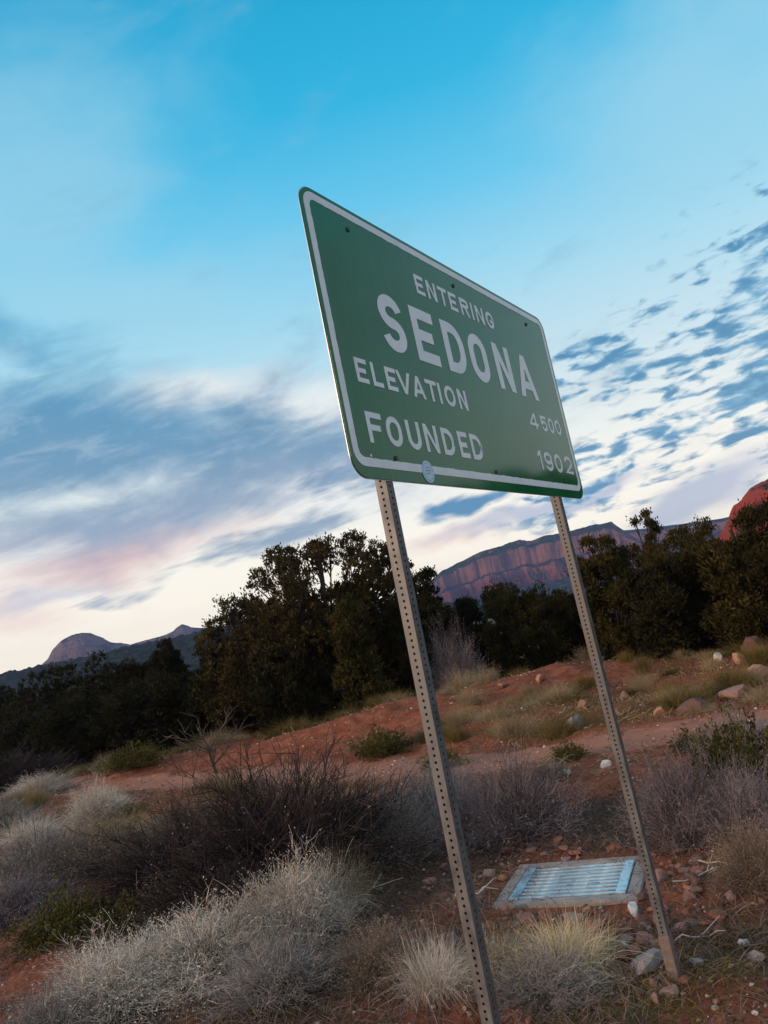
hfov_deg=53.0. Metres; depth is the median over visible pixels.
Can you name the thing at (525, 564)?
mesa
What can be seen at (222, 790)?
grass tuft
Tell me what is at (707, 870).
stick
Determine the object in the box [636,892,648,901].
stone
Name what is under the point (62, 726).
juniper tree
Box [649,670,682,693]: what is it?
grass tuft
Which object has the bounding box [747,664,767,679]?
stone
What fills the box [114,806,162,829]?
grass tuft
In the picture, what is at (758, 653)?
grass tuft
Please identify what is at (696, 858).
stone
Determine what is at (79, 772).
grass tuft
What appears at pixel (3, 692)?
juniper tree
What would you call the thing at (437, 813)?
bare shrub
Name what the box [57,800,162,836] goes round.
grass tuft
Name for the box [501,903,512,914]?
stone
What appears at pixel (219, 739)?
grass tuft
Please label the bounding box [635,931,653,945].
stone
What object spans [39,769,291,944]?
bare shrub
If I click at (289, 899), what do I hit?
rabbitbrush
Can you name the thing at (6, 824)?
grass tuft
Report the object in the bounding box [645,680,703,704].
grass tuft
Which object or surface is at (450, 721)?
grass tuft
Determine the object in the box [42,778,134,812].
grass tuft
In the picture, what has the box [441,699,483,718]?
grass tuft
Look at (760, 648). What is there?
grass tuft
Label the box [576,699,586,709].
stone
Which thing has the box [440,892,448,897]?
stone
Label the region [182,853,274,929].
sagebrush
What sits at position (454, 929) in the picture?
stone
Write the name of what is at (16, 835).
grass clump
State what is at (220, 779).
grass tuft
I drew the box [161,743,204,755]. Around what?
grass tuft
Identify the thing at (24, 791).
grass tuft
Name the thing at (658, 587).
juniper tree
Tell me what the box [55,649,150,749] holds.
juniper tree
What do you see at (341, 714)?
grass tuft
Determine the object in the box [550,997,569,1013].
stone
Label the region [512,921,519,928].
stone
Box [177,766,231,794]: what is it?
grass tuft
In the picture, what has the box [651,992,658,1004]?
stone
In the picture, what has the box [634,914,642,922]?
stone
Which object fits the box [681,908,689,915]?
stone
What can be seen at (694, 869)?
stone
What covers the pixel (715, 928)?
stone
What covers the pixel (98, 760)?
grass tuft
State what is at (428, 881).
stone
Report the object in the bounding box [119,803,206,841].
grass tuft
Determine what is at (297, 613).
pinyon tree
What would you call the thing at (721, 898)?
stone
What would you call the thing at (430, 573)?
juniper tree
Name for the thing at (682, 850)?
stone
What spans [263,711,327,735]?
grass clump
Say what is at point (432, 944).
stone
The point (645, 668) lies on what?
grass tuft
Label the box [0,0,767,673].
sky
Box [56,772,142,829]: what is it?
rabbitbrush
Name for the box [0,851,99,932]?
bare shrub
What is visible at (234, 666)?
pinyon tree
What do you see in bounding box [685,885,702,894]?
stone
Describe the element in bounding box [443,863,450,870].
stone
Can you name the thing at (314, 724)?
grass tuft
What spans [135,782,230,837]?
bare shrub
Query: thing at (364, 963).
bare shrub
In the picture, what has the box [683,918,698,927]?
stone
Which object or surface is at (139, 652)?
wooded ridge
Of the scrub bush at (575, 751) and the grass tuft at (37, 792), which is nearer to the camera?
the scrub bush at (575, 751)
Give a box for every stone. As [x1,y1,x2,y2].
[422,877,436,885]
[427,940,437,949]
[432,943,446,956]
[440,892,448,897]
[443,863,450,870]
[445,931,457,944]
[446,928,458,934]
[470,994,476,1001]
[475,889,484,895]
[476,895,482,901]
[482,869,495,877]
[485,920,495,931]
[497,683,507,687]
[498,875,507,880]
[501,845,513,852]
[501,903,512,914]
[501,935,513,944]
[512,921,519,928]
[520,912,537,924]
[525,847,535,852]
[535,674,545,682]
[541,909,551,920]
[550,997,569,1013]
[553,836,562,842]
[555,916,564,925]
[558,845,567,851]
[561,912,583,921]
[562,921,578,929]
[566,714,582,727]
[568,850,580,854]
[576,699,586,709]
[583,905,592,913]
[586,920,598,933]
[587,836,592,842]
[588,996,602,1005]
[594,918,605,926]
[600,760,611,767]
[606,843,621,850]
[611,943,627,951]
[615,947,630,962]
[617,934,635,943]
[620,691,629,697]
[627,918,638,928]
[627,944,640,958]
[628,901,637,916]
[629,948,663,974]
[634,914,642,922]
[634,987,644,995]
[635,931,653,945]
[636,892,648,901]
[637,905,643,913]
[637,922,647,929]
[648,978,655,987]
[650,939,659,947]
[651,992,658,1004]
[653,706,666,715]
[655,869,668,882]
[659,984,678,997]
[671,847,687,854]
[673,922,688,933]
[674,863,683,868]
[675,697,706,714]
[677,867,690,873]
[678,975,690,984]
[681,881,690,885]
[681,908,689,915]
[682,889,698,902]
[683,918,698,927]
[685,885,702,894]
[688,854,703,864]
[688,873,702,886]
[689,958,703,967]
[691,865,703,872]
[695,870,705,877]
[699,919,712,925]
[708,909,727,921]
[713,653,722,660]
[713,924,729,936]
[718,684,747,699]
[719,895,727,906]
[724,890,736,902]
[732,652,744,663]
[738,939,750,945]
[741,636,760,653]
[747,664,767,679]
[747,950,764,962]
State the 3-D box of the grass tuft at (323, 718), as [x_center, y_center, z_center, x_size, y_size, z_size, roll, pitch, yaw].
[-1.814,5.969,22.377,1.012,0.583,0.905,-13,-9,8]
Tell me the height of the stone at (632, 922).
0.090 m
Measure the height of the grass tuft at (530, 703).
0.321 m
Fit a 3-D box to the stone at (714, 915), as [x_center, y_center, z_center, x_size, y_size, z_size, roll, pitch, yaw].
[2.093,2.534,4.829,0.088,0.066,0.115,-3,-13,-44]
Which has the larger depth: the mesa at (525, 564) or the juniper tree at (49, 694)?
the mesa at (525, 564)
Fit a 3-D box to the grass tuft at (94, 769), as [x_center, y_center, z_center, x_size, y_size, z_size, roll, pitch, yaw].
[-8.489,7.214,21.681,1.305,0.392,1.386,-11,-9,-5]
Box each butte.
[42,633,130,664]
[131,624,206,644]
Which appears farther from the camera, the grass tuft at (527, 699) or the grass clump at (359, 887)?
the grass tuft at (527, 699)
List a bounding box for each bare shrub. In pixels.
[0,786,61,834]
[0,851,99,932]
[8,804,172,900]
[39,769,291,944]
[62,851,230,955]
[94,707,474,947]
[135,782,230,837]
[302,906,438,1009]
[415,759,517,857]
[425,609,493,692]
[431,728,606,862]
[462,927,629,1023]
[600,731,767,860]
[675,739,767,854]
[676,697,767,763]
[690,805,767,901]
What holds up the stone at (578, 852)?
on the ground at (636, 734)
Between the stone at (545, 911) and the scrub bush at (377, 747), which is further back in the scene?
the scrub bush at (377, 747)
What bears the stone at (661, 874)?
on the ground at (636, 734)
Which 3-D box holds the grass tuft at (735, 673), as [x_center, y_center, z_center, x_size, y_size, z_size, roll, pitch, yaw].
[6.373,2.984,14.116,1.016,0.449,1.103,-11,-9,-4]
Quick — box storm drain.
[493,856,644,908]
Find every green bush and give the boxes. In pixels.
[0,876,127,965]
[80,888,172,952]
[673,698,767,810]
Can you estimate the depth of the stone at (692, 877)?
5.33 m
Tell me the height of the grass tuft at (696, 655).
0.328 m
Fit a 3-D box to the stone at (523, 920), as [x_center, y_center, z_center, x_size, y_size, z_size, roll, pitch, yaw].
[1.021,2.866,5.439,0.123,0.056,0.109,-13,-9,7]
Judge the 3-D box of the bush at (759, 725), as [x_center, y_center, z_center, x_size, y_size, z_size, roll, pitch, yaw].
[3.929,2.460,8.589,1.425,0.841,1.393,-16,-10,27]
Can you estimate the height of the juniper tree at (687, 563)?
3.780 m
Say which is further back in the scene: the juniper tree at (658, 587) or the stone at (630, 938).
the juniper tree at (658, 587)
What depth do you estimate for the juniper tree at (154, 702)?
25.21 m
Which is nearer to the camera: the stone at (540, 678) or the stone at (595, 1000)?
the stone at (595, 1000)
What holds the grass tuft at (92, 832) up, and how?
on the ground at (636, 734)
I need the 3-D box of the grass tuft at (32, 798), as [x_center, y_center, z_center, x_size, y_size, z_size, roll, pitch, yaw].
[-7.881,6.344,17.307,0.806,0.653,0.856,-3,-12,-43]
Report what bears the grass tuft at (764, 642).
on the ground at (636, 734)
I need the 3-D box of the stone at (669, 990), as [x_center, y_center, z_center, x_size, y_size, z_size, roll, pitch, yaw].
[1.513,2.543,4.080,0.100,0.056,0.088,-17,-10,30]
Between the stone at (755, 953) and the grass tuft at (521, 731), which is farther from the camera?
the grass tuft at (521, 731)
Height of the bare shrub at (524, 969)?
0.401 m
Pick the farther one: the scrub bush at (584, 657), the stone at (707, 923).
the scrub bush at (584, 657)
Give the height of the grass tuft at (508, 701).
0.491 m
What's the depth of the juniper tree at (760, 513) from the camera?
18.67 m
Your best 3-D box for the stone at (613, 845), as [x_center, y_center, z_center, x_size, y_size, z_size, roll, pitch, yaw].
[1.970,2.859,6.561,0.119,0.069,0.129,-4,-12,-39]
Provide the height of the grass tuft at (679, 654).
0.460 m
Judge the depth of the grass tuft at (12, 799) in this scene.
17.49 m
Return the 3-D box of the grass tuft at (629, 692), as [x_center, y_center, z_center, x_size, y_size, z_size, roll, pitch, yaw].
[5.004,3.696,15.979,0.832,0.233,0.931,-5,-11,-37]
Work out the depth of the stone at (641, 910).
5.24 m
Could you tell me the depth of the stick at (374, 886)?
6.68 m
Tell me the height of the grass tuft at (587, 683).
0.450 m
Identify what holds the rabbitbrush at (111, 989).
on the ground at (636, 734)
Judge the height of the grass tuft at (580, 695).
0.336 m
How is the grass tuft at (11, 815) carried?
on the ground at (636, 734)
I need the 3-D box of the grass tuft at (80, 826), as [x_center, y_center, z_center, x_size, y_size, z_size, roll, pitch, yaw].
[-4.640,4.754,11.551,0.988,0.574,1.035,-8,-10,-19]
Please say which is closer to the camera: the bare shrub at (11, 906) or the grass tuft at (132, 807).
the bare shrub at (11, 906)
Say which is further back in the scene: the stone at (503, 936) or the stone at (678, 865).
the stone at (678, 865)
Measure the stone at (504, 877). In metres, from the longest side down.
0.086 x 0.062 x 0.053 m
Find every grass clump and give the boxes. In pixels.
[0,804,77,849]
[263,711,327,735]
[281,829,385,938]
[306,830,391,920]
[358,905,503,1020]
[431,890,558,994]
[433,665,479,690]
[467,659,504,685]
[489,890,651,1014]
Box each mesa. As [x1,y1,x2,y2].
[430,522,681,603]
[624,517,728,552]
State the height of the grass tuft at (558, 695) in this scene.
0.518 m
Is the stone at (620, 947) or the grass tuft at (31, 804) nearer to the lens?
the stone at (620, 947)
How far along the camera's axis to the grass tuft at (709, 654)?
18.48 m
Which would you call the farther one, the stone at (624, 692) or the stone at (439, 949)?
the stone at (624, 692)
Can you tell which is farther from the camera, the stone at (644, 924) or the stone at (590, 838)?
the stone at (590, 838)
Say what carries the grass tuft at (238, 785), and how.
on the ground at (636, 734)
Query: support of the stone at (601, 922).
on the ground at (636, 734)
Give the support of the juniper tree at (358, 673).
on the ground at (636, 734)
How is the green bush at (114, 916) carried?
on the ground at (636, 734)
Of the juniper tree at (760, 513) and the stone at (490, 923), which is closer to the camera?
the stone at (490, 923)
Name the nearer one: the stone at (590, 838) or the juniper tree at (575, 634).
the stone at (590, 838)
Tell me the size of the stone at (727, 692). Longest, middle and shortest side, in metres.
0.603 x 0.458 x 0.239 m
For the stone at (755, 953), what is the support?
on the ground at (636, 734)
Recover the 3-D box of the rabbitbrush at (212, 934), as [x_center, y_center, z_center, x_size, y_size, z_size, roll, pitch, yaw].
[-1.366,3.154,5.790,1.888,0.785,1.749,-18,-11,35]
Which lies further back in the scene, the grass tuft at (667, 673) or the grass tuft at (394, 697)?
the grass tuft at (394, 697)
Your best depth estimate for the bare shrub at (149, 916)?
7.06 m
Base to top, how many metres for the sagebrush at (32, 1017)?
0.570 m
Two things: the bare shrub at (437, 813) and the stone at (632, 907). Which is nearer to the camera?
the stone at (632, 907)
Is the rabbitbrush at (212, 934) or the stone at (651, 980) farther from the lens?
the rabbitbrush at (212, 934)
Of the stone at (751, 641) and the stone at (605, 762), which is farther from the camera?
the stone at (751, 641)
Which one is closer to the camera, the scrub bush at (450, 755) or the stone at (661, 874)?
the stone at (661, 874)
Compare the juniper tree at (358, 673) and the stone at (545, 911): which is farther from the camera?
the juniper tree at (358, 673)
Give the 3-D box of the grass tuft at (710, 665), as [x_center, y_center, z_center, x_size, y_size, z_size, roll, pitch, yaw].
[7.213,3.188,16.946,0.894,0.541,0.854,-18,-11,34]
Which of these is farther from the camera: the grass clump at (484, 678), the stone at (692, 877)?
the grass clump at (484, 678)
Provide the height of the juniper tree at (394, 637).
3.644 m
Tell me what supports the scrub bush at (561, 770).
on the ground at (636, 734)
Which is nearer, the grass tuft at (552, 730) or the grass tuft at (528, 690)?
the grass tuft at (552, 730)
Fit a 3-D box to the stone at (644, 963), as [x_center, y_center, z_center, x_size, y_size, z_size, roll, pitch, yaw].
[1.474,2.551,4.383,0.267,0.088,0.175,-2,-13,-46]
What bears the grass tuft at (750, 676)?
on the ground at (636, 734)
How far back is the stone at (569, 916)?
5.31 m
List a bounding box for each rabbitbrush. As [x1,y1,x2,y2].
[8,908,224,1023]
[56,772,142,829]
[86,861,306,1020]
[216,819,371,954]
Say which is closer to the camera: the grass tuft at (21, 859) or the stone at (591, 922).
the stone at (591, 922)
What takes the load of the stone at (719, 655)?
on the ground at (636, 734)
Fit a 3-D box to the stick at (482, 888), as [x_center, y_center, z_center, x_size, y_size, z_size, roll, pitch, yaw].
[0.725,2.950,6.027,0.340,0.077,0.114,-9,-9,-13]
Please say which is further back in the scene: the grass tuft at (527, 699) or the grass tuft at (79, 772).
the grass tuft at (79, 772)
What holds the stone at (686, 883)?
on the ground at (636, 734)
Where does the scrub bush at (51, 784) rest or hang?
on the ground at (636, 734)
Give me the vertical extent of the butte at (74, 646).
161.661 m
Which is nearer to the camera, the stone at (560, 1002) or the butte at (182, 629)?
the stone at (560, 1002)
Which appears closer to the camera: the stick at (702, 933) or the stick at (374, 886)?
the stick at (702, 933)
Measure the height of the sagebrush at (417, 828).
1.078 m
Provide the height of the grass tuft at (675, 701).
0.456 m
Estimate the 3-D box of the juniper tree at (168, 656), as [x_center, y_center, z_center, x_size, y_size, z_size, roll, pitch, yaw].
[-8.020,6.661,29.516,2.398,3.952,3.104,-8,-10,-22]
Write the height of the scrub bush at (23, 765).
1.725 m
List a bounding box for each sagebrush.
[0,801,112,894]
[0,953,127,1023]
[180,906,353,1023]
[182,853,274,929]
[314,768,445,885]
[361,744,510,829]
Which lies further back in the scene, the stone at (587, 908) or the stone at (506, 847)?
the stone at (506, 847)
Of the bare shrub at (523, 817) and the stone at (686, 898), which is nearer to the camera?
the stone at (686, 898)
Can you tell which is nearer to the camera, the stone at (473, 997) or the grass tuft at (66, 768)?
the stone at (473, 997)
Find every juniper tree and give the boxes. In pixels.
[0,684,37,719]
[0,689,123,768]
[1,662,106,749]
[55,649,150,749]
[81,666,217,756]
[143,637,197,738]
[181,624,258,740]
[237,627,339,734]
[326,591,397,712]
[367,593,440,696]
[411,565,463,692]
[441,595,498,676]
[477,578,581,677]
[535,592,600,662]
[563,531,642,660]
[611,549,713,659]
[639,521,739,651]
[685,499,767,654]
[735,488,767,600]
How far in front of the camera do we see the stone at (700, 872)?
5.44 m
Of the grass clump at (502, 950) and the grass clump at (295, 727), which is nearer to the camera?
the grass clump at (502, 950)
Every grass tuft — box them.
[0,790,21,807]
[0,816,18,832]
[0,847,47,871]
[1,802,29,825]
[5,783,47,801]
[18,783,50,806]
[19,788,48,809]
[20,783,53,803]
[31,761,81,778]
[36,794,88,824]
[39,815,134,851]
[40,767,72,777]
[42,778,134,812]
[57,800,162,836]
[60,764,90,777]
[62,812,103,840]
[65,764,100,777]
[88,749,119,768]
[103,799,145,816]
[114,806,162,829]
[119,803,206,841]
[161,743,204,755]
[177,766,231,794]
[188,778,248,799]
[195,721,236,747]
[201,765,243,791]
[203,776,272,799]
[220,729,249,741]
[247,725,293,738]
[275,766,336,798]
[293,781,356,810]
[297,715,321,725]
[315,712,334,723]
[324,708,361,719]
[341,697,360,711]
[361,693,389,707]
[367,686,416,702]
[372,691,414,701]
[402,718,464,743]
[436,681,455,694]
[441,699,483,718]
[441,700,468,727]
[443,723,470,742]
[446,679,493,705]
[461,701,530,725]
[473,707,568,742]
[482,707,534,741]
[499,693,528,706]
[500,694,548,709]
[502,663,533,676]
[508,689,540,707]
[517,683,543,695]
[518,675,579,699]
[521,708,617,738]
[524,709,598,740]
[529,677,579,708]
[532,687,597,705]
[565,670,595,688]
[567,685,589,692]
[613,646,638,663]
[615,686,637,695]
[618,665,662,687]
[625,649,657,675]
[626,677,656,695]
[640,680,721,710]
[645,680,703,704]
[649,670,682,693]
[656,665,691,676]
[663,646,692,658]
[663,647,728,661]
[674,699,729,716]
[684,673,730,695]
[692,660,766,692]
[696,649,732,670]
[699,648,729,659]
[706,666,760,681]
[716,677,767,708]
[720,640,767,654]
[720,660,767,685]
[732,645,767,661]
[734,639,767,666]
[746,641,766,652]
[747,636,767,649]
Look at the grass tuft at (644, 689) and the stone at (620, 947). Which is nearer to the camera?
the stone at (620, 947)
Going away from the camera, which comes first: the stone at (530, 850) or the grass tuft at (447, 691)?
the stone at (530, 850)
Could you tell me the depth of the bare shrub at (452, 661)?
22.20 m
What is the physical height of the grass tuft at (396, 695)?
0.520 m
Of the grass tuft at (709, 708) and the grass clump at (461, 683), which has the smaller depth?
the grass tuft at (709, 708)
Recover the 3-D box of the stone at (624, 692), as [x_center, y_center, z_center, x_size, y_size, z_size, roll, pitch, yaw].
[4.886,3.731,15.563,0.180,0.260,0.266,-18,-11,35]
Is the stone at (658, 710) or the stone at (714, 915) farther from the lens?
the stone at (658, 710)
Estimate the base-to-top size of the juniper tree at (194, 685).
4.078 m
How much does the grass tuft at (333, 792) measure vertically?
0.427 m
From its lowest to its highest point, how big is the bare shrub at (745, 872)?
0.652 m
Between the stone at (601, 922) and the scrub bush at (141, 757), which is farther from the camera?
the scrub bush at (141, 757)
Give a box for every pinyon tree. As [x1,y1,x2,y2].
[192,592,289,734]
[223,528,450,722]
[625,506,667,570]
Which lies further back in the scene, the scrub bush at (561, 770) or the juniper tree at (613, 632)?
the juniper tree at (613, 632)
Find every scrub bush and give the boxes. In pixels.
[0,734,94,794]
[0,761,84,798]
[91,733,173,778]
[343,722,417,763]
[415,745,469,772]
[511,753,577,786]
[544,737,593,762]
[564,646,604,663]
[663,728,708,756]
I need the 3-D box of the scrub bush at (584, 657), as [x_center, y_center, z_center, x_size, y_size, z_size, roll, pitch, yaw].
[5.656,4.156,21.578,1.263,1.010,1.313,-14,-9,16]
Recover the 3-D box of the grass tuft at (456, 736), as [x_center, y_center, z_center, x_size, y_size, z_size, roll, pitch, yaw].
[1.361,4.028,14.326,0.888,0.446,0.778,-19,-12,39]
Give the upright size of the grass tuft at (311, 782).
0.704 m
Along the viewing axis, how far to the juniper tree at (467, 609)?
27.40 m
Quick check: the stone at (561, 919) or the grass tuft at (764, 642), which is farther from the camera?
the grass tuft at (764, 642)
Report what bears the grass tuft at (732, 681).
on the ground at (636, 734)
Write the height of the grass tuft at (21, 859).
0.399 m
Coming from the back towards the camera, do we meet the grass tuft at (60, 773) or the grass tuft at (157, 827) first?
the grass tuft at (60, 773)
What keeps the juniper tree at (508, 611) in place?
on the ground at (636, 734)
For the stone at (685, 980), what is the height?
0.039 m
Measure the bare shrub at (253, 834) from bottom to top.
1.725 m
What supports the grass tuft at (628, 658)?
on the ground at (636, 734)
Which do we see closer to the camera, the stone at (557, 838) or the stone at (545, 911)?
the stone at (545, 911)
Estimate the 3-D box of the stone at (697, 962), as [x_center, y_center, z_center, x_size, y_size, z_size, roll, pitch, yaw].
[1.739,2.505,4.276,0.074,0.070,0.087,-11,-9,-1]
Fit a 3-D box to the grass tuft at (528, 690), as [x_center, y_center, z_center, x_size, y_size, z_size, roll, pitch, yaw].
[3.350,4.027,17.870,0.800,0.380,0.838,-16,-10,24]
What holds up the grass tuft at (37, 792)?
on the ground at (636, 734)
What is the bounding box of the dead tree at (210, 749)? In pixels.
[161,699,252,777]
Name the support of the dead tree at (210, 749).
on the ground at (636, 734)
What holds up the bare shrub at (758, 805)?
on the ground at (636, 734)
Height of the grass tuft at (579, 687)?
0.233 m
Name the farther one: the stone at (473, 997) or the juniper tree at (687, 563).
the juniper tree at (687, 563)
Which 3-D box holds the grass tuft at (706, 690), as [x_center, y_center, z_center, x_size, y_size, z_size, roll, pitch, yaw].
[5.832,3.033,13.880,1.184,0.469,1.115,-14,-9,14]
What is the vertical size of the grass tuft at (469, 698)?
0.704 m
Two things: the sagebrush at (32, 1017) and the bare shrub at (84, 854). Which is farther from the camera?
the bare shrub at (84, 854)
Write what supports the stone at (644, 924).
on the ground at (636, 734)
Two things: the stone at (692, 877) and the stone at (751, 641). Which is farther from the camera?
the stone at (751, 641)
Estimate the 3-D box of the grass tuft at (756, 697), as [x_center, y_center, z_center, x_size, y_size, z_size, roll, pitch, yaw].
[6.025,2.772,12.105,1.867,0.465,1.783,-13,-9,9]
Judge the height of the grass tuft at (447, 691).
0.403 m
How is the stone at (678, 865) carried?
on the ground at (636, 734)
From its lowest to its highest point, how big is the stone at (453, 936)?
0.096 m
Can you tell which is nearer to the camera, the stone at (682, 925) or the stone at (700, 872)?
the stone at (682, 925)
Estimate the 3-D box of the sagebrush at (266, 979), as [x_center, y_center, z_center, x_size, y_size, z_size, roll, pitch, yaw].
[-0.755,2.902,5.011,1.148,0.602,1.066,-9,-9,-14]
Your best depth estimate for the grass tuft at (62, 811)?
14.09 m
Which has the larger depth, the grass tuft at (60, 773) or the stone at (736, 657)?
the grass tuft at (60, 773)
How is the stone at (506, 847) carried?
on the ground at (636, 734)
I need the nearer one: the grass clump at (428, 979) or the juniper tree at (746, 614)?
the grass clump at (428, 979)
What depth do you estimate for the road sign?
3.52 m
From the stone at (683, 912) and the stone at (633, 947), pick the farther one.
the stone at (683, 912)
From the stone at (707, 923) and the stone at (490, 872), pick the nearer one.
the stone at (707, 923)
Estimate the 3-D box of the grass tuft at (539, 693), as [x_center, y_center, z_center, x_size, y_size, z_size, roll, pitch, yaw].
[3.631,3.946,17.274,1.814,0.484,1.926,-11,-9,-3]
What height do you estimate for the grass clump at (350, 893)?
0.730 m
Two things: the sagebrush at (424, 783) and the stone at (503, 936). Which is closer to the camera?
the stone at (503, 936)
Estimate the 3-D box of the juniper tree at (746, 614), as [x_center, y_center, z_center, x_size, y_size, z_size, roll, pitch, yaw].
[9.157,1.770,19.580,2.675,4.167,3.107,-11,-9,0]
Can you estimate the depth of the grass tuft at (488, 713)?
14.98 m
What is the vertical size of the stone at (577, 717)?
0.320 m
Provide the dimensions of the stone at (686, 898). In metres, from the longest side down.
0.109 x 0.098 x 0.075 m
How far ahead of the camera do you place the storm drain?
5.90 m
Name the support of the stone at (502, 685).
on the ground at (636, 734)
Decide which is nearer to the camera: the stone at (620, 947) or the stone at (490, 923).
the stone at (620, 947)
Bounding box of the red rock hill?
[716,479,767,563]
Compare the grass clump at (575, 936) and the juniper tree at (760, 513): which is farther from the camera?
the juniper tree at (760, 513)
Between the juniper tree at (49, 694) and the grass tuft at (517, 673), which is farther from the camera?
the juniper tree at (49, 694)
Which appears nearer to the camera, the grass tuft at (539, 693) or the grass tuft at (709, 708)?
the grass tuft at (709, 708)
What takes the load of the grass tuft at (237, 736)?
on the ground at (636, 734)
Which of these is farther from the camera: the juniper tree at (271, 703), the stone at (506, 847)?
the juniper tree at (271, 703)
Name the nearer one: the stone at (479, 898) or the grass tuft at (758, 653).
the stone at (479, 898)
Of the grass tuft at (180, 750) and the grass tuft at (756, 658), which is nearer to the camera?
the grass tuft at (756, 658)
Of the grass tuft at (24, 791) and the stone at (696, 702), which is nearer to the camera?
the stone at (696, 702)
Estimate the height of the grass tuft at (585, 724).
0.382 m
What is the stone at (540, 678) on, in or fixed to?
on the ground at (636, 734)
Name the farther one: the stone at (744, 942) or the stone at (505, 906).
the stone at (505, 906)
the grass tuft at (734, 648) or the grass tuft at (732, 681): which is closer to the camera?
the grass tuft at (732, 681)
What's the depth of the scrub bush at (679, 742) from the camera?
9.46 m
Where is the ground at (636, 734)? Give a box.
[0,590,767,1023]
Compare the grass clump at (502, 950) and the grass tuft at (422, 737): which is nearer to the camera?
the grass clump at (502, 950)
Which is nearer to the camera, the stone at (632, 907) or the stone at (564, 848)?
the stone at (632, 907)
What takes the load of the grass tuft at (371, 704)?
on the ground at (636, 734)
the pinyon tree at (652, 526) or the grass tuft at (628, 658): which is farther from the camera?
the pinyon tree at (652, 526)
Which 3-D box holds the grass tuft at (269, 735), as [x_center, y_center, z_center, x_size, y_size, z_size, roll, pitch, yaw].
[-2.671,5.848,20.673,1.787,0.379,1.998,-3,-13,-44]
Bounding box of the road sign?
[298,186,681,1023]
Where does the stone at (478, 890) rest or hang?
on the ground at (636, 734)
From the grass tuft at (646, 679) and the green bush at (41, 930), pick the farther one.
the grass tuft at (646, 679)
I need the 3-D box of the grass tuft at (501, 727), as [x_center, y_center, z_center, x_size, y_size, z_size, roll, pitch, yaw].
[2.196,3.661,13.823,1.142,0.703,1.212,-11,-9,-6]
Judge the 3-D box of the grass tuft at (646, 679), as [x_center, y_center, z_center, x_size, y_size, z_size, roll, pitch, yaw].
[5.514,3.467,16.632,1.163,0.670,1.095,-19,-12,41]
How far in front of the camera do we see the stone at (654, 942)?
4.59 m
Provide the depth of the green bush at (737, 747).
6.87 m
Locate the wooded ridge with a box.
[0,602,488,706]
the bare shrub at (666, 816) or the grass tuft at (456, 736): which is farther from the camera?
the grass tuft at (456, 736)
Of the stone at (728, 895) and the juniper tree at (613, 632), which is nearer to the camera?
the stone at (728, 895)
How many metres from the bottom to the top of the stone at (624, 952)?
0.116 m
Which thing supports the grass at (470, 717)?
on the ground at (636, 734)
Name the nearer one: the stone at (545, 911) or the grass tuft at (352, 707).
the stone at (545, 911)
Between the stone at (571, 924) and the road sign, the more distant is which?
the stone at (571, 924)
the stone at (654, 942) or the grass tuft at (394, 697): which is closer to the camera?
the stone at (654, 942)
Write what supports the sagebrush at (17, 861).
on the ground at (636, 734)
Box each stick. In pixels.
[366,873,401,892]
[455,878,496,895]
[672,854,724,881]
[675,916,725,940]
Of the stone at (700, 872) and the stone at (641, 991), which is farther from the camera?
the stone at (700, 872)
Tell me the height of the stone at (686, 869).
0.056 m

